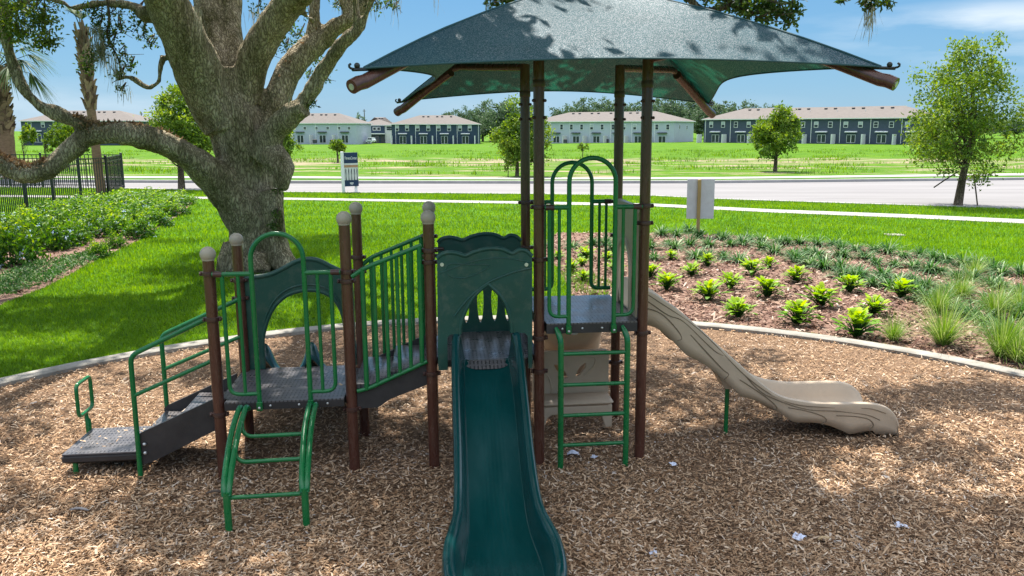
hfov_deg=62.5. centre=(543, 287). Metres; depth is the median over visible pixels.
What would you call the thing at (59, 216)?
flowering shrub
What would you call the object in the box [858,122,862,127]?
window
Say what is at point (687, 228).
liriope
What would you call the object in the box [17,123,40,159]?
sapling
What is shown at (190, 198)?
flowering shrub
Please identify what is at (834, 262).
liriope
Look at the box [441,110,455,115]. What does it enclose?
woodland tree
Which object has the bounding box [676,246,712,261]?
liriope
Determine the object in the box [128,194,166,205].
flowering shrub
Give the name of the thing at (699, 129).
woodland tree
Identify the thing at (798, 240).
liriope
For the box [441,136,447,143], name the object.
patio door
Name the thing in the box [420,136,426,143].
patio door
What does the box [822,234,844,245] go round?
liriope
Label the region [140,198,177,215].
flowering shrub
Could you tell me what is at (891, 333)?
ornamental grass
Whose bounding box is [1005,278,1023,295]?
liriope
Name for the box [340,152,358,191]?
banner sign
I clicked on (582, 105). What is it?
woodland tree
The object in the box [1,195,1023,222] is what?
sidewalk
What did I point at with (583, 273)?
lobed shrub
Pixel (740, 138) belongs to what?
patio door
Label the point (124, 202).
flowering shrub
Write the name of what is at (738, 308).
lobed shrub
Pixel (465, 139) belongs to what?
patio door
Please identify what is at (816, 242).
liriope
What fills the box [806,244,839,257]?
liriope
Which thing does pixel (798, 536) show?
paper scrap
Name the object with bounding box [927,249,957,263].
liriope
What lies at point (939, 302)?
ornamental grass
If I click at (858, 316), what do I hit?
lobed shrub
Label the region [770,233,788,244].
liriope
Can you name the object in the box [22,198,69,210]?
flowering shrub
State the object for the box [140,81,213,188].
verge tree
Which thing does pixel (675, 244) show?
liriope
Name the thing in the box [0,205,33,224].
flowering shrub
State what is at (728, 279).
lobed shrub
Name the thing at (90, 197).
flowering shrub
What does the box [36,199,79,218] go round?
flowering shrub
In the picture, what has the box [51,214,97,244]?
flowering shrub
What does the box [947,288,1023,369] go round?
ornamental grass
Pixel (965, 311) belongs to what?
liriope
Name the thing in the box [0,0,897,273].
oak tree
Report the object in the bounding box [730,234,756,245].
liriope
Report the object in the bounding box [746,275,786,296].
lobed shrub
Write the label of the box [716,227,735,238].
liriope
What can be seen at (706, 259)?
lobed shrub
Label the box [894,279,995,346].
ornamental grass
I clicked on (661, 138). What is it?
patio door
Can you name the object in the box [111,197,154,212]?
flowering shrub
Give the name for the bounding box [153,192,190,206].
flowering shrub
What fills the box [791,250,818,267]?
liriope
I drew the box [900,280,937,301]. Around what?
liriope
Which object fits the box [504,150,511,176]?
sapling
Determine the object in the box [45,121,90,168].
round tree
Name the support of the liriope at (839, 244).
on the planting bed ground at (578, 237)
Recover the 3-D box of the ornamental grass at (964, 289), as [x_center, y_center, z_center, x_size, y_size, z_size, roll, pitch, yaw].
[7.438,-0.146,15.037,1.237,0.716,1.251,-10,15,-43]
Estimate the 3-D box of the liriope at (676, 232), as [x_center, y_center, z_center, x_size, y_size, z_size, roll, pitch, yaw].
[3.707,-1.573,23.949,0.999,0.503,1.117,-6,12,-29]
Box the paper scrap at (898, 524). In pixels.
[894,521,908,527]
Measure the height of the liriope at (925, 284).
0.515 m
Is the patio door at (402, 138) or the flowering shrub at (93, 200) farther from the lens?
the patio door at (402, 138)
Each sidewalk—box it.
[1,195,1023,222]
[56,173,1023,178]
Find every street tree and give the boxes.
[488,93,555,176]
[747,100,804,171]
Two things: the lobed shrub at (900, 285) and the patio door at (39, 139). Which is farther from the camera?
the patio door at (39, 139)
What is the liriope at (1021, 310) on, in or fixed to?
on the planting bed ground at (578, 237)
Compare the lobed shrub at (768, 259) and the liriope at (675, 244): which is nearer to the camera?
the lobed shrub at (768, 259)
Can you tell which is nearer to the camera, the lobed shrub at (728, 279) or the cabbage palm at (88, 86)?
the lobed shrub at (728, 279)
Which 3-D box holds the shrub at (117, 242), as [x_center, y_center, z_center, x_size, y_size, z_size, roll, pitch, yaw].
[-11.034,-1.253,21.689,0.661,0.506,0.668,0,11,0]
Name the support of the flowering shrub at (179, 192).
on the shrub bed ground at (43, 284)
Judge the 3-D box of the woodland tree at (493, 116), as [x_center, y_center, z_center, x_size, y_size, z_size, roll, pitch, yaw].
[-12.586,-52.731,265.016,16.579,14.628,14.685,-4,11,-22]
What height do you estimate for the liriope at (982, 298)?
0.399 m
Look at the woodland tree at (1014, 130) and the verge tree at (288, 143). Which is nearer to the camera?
the verge tree at (288, 143)
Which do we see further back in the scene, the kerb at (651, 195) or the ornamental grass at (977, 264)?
the kerb at (651, 195)
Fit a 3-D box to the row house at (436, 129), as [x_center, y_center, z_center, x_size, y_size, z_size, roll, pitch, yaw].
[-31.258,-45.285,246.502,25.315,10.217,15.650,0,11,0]
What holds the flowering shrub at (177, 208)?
on the shrub bed ground at (43, 284)
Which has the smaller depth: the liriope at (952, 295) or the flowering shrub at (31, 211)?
the liriope at (952, 295)
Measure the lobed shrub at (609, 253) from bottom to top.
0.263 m
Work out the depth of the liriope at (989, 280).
16.40 m
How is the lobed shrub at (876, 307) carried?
on the planting bed ground at (578, 237)
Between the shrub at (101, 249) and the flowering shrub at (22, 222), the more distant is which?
the flowering shrub at (22, 222)
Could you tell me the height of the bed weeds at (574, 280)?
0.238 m
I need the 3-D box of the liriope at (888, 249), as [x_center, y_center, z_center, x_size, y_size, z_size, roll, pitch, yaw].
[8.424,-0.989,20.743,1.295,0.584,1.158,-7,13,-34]
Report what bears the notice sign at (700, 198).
on the planting bed ground at (578, 237)
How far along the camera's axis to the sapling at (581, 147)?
93.99 m
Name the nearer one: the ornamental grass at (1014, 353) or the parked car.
the ornamental grass at (1014, 353)
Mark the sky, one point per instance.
(915, 31)
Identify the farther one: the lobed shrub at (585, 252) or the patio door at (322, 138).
the patio door at (322, 138)
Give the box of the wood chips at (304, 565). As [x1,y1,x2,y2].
[0,321,1023,575]
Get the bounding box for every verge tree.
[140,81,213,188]
[283,129,304,158]
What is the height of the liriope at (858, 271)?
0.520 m
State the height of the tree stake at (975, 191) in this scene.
1.327 m
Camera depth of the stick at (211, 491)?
7.00 m
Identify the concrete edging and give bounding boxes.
[0,315,1023,386]
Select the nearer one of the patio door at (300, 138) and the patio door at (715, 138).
the patio door at (715, 138)
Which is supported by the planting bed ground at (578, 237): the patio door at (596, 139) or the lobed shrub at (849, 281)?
the lobed shrub at (849, 281)
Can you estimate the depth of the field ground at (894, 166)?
84.20 m
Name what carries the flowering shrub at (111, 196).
on the shrub bed ground at (43, 284)
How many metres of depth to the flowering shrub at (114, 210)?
26.67 m
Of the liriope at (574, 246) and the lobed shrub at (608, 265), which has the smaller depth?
the lobed shrub at (608, 265)
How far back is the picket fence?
36.70 m
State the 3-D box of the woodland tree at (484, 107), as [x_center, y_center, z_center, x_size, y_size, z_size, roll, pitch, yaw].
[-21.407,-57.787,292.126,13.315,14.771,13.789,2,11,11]
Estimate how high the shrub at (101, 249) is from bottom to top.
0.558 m
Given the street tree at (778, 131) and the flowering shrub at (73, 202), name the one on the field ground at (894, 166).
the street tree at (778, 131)
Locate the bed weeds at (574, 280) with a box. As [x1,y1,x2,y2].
[554,268,611,294]
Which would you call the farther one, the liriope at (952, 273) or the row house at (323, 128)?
the row house at (323, 128)
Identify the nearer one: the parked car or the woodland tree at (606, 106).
the parked car
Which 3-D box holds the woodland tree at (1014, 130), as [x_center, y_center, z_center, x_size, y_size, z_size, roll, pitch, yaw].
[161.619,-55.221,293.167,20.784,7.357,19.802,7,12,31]
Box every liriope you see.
[561,238,585,248]
[582,236,597,245]
[594,232,612,245]
[602,235,626,251]
[649,237,667,250]
[649,248,666,261]
[650,223,678,236]
[658,236,690,251]
[658,237,679,245]
[664,227,686,237]
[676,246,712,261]
[677,221,702,233]
[680,231,703,247]
[686,226,712,239]
[693,234,720,248]
[698,246,718,256]
[710,229,731,239]
[712,244,734,260]
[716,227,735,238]
[716,237,744,247]
[720,249,755,262]
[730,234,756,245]
[742,229,757,242]
[746,237,775,251]
[750,231,773,243]
[757,241,790,254]
[766,234,799,245]
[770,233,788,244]
[777,245,811,257]
[777,248,810,262]
[789,235,810,245]
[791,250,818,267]
[798,244,815,254]
[800,234,834,247]
[805,253,840,271]
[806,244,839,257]
[820,254,858,271]
[820,263,860,278]
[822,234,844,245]
[826,238,855,249]
[827,247,852,258]
[831,261,876,280]
[833,243,859,258]
[845,241,867,251]
[850,247,880,260]
[851,262,877,276]
[862,241,881,253]
[862,271,883,287]
[863,237,910,255]
[864,255,890,266]
[864,262,906,278]
[868,272,912,291]
[878,256,911,268]
[879,267,924,283]
[890,245,916,259]
[894,255,926,269]
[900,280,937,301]
[904,285,961,305]
[905,246,931,257]
[907,269,928,284]
[907,281,978,305]
[911,270,946,290]
[912,254,956,275]
[913,246,953,264]
[921,264,954,274]
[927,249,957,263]
[927,276,970,291]
[933,250,988,266]
[934,297,977,312]
[938,296,990,322]
[939,264,970,279]
[941,280,980,294]
[947,264,990,282]
[957,251,987,267]
[960,289,1011,306]
[963,304,997,328]
[968,312,1017,330]
[970,314,1023,338]
[973,270,1012,289]
[974,284,1020,307]
[980,272,1016,290]
[981,255,1023,270]
[981,261,1023,277]
[984,289,1023,320]
[999,259,1023,276]
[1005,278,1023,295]
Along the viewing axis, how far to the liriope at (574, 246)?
21.54 m
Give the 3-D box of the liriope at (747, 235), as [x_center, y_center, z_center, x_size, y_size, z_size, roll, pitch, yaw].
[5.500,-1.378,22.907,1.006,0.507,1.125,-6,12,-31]
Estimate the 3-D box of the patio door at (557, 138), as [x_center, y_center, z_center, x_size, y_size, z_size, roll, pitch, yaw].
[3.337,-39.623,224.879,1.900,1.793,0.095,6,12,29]
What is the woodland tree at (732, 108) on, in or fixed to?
on the field ground at (894, 166)
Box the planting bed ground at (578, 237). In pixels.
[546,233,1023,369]
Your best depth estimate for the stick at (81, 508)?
6.68 m
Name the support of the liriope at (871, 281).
on the planting bed ground at (578, 237)
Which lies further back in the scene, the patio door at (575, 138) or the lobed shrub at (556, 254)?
the patio door at (575, 138)
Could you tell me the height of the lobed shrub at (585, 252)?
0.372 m
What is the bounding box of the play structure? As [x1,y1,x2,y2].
[61,0,900,575]
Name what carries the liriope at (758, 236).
on the planting bed ground at (578, 237)
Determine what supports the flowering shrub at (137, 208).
on the shrub bed ground at (43, 284)
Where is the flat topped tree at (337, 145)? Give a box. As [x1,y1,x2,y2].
[328,139,347,162]
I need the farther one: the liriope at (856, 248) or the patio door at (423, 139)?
the patio door at (423, 139)
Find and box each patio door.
[35,133,41,141]
[297,135,303,142]
[319,135,325,142]
[342,135,347,142]
[399,136,405,143]
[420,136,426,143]
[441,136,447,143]
[462,136,468,143]
[553,136,559,142]
[573,136,578,142]
[593,136,599,142]
[634,136,640,142]
[658,136,665,141]
[712,135,718,141]
[737,135,744,141]
[817,135,825,142]
[846,135,855,142]
[876,135,885,142]
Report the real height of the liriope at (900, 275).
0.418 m
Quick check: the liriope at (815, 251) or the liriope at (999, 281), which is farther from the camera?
the liriope at (815, 251)
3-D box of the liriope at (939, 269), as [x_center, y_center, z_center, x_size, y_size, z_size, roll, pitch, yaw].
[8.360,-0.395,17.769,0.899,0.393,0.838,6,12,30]
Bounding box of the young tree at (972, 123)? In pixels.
[894,30,1023,205]
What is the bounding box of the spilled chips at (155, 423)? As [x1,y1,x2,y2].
[80,369,342,447]
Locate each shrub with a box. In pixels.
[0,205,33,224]
[0,209,20,244]
[0,217,53,267]
[8,208,55,248]
[10,204,52,220]
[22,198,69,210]
[23,208,59,230]
[24,210,84,251]
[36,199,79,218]
[43,205,89,228]
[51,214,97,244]
[56,194,89,209]
[66,190,103,201]
[66,199,104,214]
[68,203,109,227]
[72,207,119,237]
[78,197,121,210]
[81,239,117,259]
[82,193,115,207]
[91,201,137,224]
[94,189,132,202]
[98,209,135,236]
[102,193,138,208]
[102,229,130,248]
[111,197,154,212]
[117,212,160,239]
[118,187,150,196]
[123,191,153,201]
[123,202,158,220]
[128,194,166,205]
[137,206,178,226]
[138,186,164,196]
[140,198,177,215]
[147,189,169,201]
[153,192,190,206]
[158,200,193,215]
[161,188,189,196]
[174,192,199,204]
[554,250,565,259]
[561,258,583,271]
[573,269,594,281]
[574,245,597,259]
[577,257,587,265]
[600,251,611,259]
[603,258,625,269]
[649,263,661,277]
[650,271,681,289]
[663,249,680,259]
[677,261,704,275]
[687,279,728,300]
[696,252,719,265]
[717,271,744,288]
[720,296,757,317]
[739,256,768,275]
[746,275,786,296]
[760,256,778,266]
[774,299,822,324]
[782,265,811,282]
[797,281,841,306]
[830,306,882,337]
[834,274,866,291]
[854,293,890,314]
[881,276,918,297]
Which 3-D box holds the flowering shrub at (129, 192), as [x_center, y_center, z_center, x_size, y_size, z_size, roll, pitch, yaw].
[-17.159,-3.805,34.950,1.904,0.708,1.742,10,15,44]
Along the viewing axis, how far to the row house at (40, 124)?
221.81 m
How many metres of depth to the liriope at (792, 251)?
20.25 m
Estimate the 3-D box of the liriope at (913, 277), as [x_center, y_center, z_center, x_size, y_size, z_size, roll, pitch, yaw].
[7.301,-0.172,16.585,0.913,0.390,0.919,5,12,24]
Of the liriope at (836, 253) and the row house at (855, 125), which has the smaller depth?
the liriope at (836, 253)
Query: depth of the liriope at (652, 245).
21.30 m
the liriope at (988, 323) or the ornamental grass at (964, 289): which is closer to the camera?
the liriope at (988, 323)
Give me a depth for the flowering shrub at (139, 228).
23.54 m
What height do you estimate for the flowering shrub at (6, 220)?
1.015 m
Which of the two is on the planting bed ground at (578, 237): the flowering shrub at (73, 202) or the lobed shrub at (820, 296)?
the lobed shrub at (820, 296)
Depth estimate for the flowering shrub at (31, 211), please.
26.40 m
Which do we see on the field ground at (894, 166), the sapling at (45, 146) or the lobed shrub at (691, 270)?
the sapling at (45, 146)
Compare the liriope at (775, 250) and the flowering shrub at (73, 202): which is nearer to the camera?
the liriope at (775, 250)
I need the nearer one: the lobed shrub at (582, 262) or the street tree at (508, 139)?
the lobed shrub at (582, 262)
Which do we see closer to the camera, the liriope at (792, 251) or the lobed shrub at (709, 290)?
the lobed shrub at (709, 290)
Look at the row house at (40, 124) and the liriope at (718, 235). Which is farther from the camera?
the row house at (40, 124)
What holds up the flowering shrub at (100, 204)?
on the shrub bed ground at (43, 284)
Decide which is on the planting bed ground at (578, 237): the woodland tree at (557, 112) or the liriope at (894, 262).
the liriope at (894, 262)
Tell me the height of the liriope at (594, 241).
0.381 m
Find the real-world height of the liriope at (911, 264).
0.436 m
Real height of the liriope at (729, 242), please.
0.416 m
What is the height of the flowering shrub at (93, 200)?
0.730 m
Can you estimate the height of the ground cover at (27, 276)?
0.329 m
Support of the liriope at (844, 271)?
on the planting bed ground at (578, 237)
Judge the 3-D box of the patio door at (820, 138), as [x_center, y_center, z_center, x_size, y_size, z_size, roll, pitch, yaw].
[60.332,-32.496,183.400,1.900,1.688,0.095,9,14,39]
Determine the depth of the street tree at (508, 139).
54.36 m
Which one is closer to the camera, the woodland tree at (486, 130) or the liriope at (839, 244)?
the liriope at (839, 244)
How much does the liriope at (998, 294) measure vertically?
0.524 m
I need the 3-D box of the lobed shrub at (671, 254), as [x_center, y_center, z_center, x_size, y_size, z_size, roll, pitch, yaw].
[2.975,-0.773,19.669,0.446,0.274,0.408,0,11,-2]
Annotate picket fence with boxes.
[0,152,124,216]
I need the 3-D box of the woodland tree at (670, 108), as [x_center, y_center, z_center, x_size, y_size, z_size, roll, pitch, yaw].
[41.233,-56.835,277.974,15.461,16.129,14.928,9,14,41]
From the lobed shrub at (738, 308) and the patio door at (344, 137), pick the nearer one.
the lobed shrub at (738, 308)
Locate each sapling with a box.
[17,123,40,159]
[42,132,56,157]
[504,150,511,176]
[577,142,588,156]
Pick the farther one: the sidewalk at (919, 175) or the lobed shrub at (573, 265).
the sidewalk at (919, 175)
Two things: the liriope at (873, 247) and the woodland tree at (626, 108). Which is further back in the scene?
the woodland tree at (626, 108)
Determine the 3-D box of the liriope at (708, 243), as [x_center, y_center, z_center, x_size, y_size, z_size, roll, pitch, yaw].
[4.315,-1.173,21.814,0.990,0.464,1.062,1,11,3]
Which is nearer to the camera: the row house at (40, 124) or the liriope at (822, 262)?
the liriope at (822, 262)
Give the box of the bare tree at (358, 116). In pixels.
[356,112,365,120]
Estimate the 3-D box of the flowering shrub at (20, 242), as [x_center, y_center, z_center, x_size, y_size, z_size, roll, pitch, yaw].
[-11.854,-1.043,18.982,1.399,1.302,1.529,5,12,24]
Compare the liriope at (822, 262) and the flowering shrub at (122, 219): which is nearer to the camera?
the liriope at (822, 262)
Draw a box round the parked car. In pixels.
[366,138,375,142]
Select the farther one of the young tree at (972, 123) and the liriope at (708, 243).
the young tree at (972, 123)
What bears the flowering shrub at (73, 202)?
on the shrub bed ground at (43, 284)
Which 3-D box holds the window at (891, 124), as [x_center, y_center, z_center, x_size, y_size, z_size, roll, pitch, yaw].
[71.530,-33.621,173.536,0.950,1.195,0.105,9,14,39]
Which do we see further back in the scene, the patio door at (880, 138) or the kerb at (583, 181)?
the patio door at (880, 138)
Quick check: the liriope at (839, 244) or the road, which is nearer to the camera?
the liriope at (839, 244)
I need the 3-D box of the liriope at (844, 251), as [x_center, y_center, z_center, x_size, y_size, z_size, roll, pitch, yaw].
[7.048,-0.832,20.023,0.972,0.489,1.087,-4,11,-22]
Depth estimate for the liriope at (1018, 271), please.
17.44 m
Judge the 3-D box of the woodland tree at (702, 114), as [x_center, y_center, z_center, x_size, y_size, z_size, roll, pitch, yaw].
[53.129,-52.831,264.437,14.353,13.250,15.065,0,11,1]
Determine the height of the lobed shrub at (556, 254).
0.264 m
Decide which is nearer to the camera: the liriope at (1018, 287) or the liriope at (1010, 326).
the liriope at (1010, 326)
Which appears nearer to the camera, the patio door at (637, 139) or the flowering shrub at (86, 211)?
the flowering shrub at (86, 211)
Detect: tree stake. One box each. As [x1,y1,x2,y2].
[934,172,957,187]
[973,175,977,204]
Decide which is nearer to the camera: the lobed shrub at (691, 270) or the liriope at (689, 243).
the lobed shrub at (691, 270)
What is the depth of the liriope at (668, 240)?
22.08 m
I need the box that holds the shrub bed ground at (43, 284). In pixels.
[0,204,189,304]
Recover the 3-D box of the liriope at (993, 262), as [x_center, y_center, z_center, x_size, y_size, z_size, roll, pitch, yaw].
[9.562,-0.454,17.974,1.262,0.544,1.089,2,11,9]
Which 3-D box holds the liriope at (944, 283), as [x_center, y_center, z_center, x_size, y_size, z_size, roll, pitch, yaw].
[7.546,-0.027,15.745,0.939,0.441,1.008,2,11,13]
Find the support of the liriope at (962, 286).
on the planting bed ground at (578, 237)
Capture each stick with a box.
[69,507,88,510]
[206,489,220,493]
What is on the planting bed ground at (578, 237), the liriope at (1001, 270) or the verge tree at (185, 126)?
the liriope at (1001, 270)
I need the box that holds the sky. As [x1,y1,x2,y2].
[0,0,1023,130]
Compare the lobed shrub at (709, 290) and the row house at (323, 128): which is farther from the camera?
the row house at (323, 128)
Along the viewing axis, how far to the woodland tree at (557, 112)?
290.01 m
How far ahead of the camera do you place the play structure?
7.29 m
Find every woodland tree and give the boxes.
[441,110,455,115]
[453,105,480,122]
[467,100,498,140]
[476,97,519,133]
[479,120,492,141]
[548,103,569,116]
[562,96,597,113]
[584,97,614,111]
[612,102,637,111]
[625,98,663,112]
[654,98,690,118]
[678,101,701,117]
[682,111,707,136]
[692,100,734,132]
[715,99,754,112]
[747,102,760,107]
[989,119,1023,137]
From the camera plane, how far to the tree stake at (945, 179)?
33.56 m
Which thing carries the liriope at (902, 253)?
on the planting bed ground at (578, 237)
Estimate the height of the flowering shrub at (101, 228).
0.896 m
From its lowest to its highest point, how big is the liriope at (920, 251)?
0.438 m
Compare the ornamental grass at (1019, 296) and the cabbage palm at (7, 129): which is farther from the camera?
the cabbage palm at (7, 129)
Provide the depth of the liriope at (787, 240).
22.20 m
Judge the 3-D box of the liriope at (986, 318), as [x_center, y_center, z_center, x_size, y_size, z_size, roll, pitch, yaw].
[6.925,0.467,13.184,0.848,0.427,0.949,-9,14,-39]
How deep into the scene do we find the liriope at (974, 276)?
16.97 m
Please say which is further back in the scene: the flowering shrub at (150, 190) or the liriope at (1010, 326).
the flowering shrub at (150, 190)
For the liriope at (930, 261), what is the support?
on the planting bed ground at (578, 237)
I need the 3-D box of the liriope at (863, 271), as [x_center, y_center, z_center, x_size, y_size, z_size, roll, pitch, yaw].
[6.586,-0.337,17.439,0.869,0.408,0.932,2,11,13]
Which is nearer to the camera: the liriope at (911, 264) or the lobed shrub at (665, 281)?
the lobed shrub at (665, 281)
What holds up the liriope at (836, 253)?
on the planting bed ground at (578, 237)
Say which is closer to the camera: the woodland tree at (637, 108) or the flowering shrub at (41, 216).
the flowering shrub at (41, 216)
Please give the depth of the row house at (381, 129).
257.63 m
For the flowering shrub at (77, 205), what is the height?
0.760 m
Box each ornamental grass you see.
[868,309,919,341]
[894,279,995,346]
[911,276,968,313]
[935,261,988,298]
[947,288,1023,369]
[949,248,994,274]
[960,274,1023,319]
[978,316,1023,363]
[991,273,1023,310]
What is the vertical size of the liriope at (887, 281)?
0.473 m
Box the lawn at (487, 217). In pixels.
[0,175,1023,373]
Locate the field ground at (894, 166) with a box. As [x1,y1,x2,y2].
[14,131,1023,177]
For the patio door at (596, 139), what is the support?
in the row house at (584, 127)
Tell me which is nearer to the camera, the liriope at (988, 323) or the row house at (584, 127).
the liriope at (988, 323)
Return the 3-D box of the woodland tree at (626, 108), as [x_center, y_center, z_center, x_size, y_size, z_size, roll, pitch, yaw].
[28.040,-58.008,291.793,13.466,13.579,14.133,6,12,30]
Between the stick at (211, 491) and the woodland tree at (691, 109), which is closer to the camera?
the stick at (211, 491)
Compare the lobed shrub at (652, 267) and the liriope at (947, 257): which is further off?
the liriope at (947, 257)
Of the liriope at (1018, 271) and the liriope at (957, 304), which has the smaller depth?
the liriope at (957, 304)
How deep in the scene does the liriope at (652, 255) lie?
19.61 m
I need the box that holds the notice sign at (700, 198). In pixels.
[686,179,714,231]
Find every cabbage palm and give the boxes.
[0,38,60,178]
[62,5,105,194]
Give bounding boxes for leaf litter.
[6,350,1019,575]
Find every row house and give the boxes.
[19,111,160,145]
[291,113,372,143]
[369,117,392,142]
[390,115,481,143]
[544,111,695,143]
[696,106,946,144]
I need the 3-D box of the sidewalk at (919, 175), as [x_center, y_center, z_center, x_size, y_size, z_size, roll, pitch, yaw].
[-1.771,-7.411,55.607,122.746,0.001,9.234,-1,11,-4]
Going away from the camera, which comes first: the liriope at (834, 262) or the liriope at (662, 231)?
the liriope at (834, 262)
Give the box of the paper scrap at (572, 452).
[567,450,578,454]
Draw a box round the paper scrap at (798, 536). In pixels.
[792,531,806,540]
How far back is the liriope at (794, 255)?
19.29 m
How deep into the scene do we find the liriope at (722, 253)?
19.73 m
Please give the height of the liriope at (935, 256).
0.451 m
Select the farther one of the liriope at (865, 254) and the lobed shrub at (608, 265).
the liriope at (865, 254)
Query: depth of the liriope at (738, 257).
19.22 m
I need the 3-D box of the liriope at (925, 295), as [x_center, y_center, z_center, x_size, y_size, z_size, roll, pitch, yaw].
[6.778,0.140,14.823,1.061,0.464,0.989,-4,11,-19]
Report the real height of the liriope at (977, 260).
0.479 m
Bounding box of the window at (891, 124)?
[889,122,893,127]
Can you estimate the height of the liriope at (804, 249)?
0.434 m
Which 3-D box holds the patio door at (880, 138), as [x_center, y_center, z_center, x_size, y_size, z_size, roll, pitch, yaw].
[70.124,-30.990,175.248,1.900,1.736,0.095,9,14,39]
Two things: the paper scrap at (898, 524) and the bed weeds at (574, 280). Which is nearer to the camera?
the paper scrap at (898, 524)
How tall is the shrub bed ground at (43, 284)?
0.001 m
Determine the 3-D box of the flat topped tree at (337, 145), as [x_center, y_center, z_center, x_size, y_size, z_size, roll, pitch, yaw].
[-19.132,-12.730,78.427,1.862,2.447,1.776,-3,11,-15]
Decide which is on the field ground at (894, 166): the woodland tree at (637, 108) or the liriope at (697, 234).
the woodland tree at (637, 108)
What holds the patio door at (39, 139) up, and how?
in the row house at (40, 124)
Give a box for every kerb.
[0,177,1023,183]
[21,187,1023,208]
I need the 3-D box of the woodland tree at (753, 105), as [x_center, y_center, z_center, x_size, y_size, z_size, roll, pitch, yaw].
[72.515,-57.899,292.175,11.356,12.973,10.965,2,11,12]
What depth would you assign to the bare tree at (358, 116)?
269.83 m
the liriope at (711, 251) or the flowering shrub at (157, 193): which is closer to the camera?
the liriope at (711, 251)
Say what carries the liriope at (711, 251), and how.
on the planting bed ground at (578, 237)
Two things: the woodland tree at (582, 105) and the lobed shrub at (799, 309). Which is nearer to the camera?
the lobed shrub at (799, 309)
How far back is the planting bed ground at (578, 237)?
15.66 m
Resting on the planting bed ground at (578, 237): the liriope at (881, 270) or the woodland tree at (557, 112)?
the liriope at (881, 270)
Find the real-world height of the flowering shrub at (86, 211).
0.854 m
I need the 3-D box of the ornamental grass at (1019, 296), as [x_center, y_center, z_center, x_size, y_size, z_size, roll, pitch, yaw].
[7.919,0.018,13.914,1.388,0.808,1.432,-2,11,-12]
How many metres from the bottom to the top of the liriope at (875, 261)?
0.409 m
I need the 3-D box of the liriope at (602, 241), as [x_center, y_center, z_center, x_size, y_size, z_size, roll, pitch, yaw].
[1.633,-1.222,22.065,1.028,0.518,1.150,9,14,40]
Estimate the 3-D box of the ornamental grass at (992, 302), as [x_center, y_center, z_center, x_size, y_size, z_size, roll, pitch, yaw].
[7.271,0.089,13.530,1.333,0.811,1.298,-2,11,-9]
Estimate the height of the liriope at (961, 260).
0.569 m
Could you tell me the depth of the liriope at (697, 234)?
23.65 m
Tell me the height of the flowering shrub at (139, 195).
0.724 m
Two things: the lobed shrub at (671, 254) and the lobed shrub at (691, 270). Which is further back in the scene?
the lobed shrub at (671, 254)
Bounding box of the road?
[0,180,1023,206]
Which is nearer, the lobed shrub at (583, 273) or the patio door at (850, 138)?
the lobed shrub at (583, 273)
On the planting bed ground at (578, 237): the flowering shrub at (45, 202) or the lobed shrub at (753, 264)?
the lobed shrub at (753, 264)
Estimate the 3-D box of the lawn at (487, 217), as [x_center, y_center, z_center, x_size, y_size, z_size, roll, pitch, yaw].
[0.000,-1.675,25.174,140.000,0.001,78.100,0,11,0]
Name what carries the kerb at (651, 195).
on the lawn at (487, 217)
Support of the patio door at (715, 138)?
in the row house at (855, 125)
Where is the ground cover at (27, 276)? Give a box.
[0,249,104,295]
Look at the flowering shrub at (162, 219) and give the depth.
26.37 m

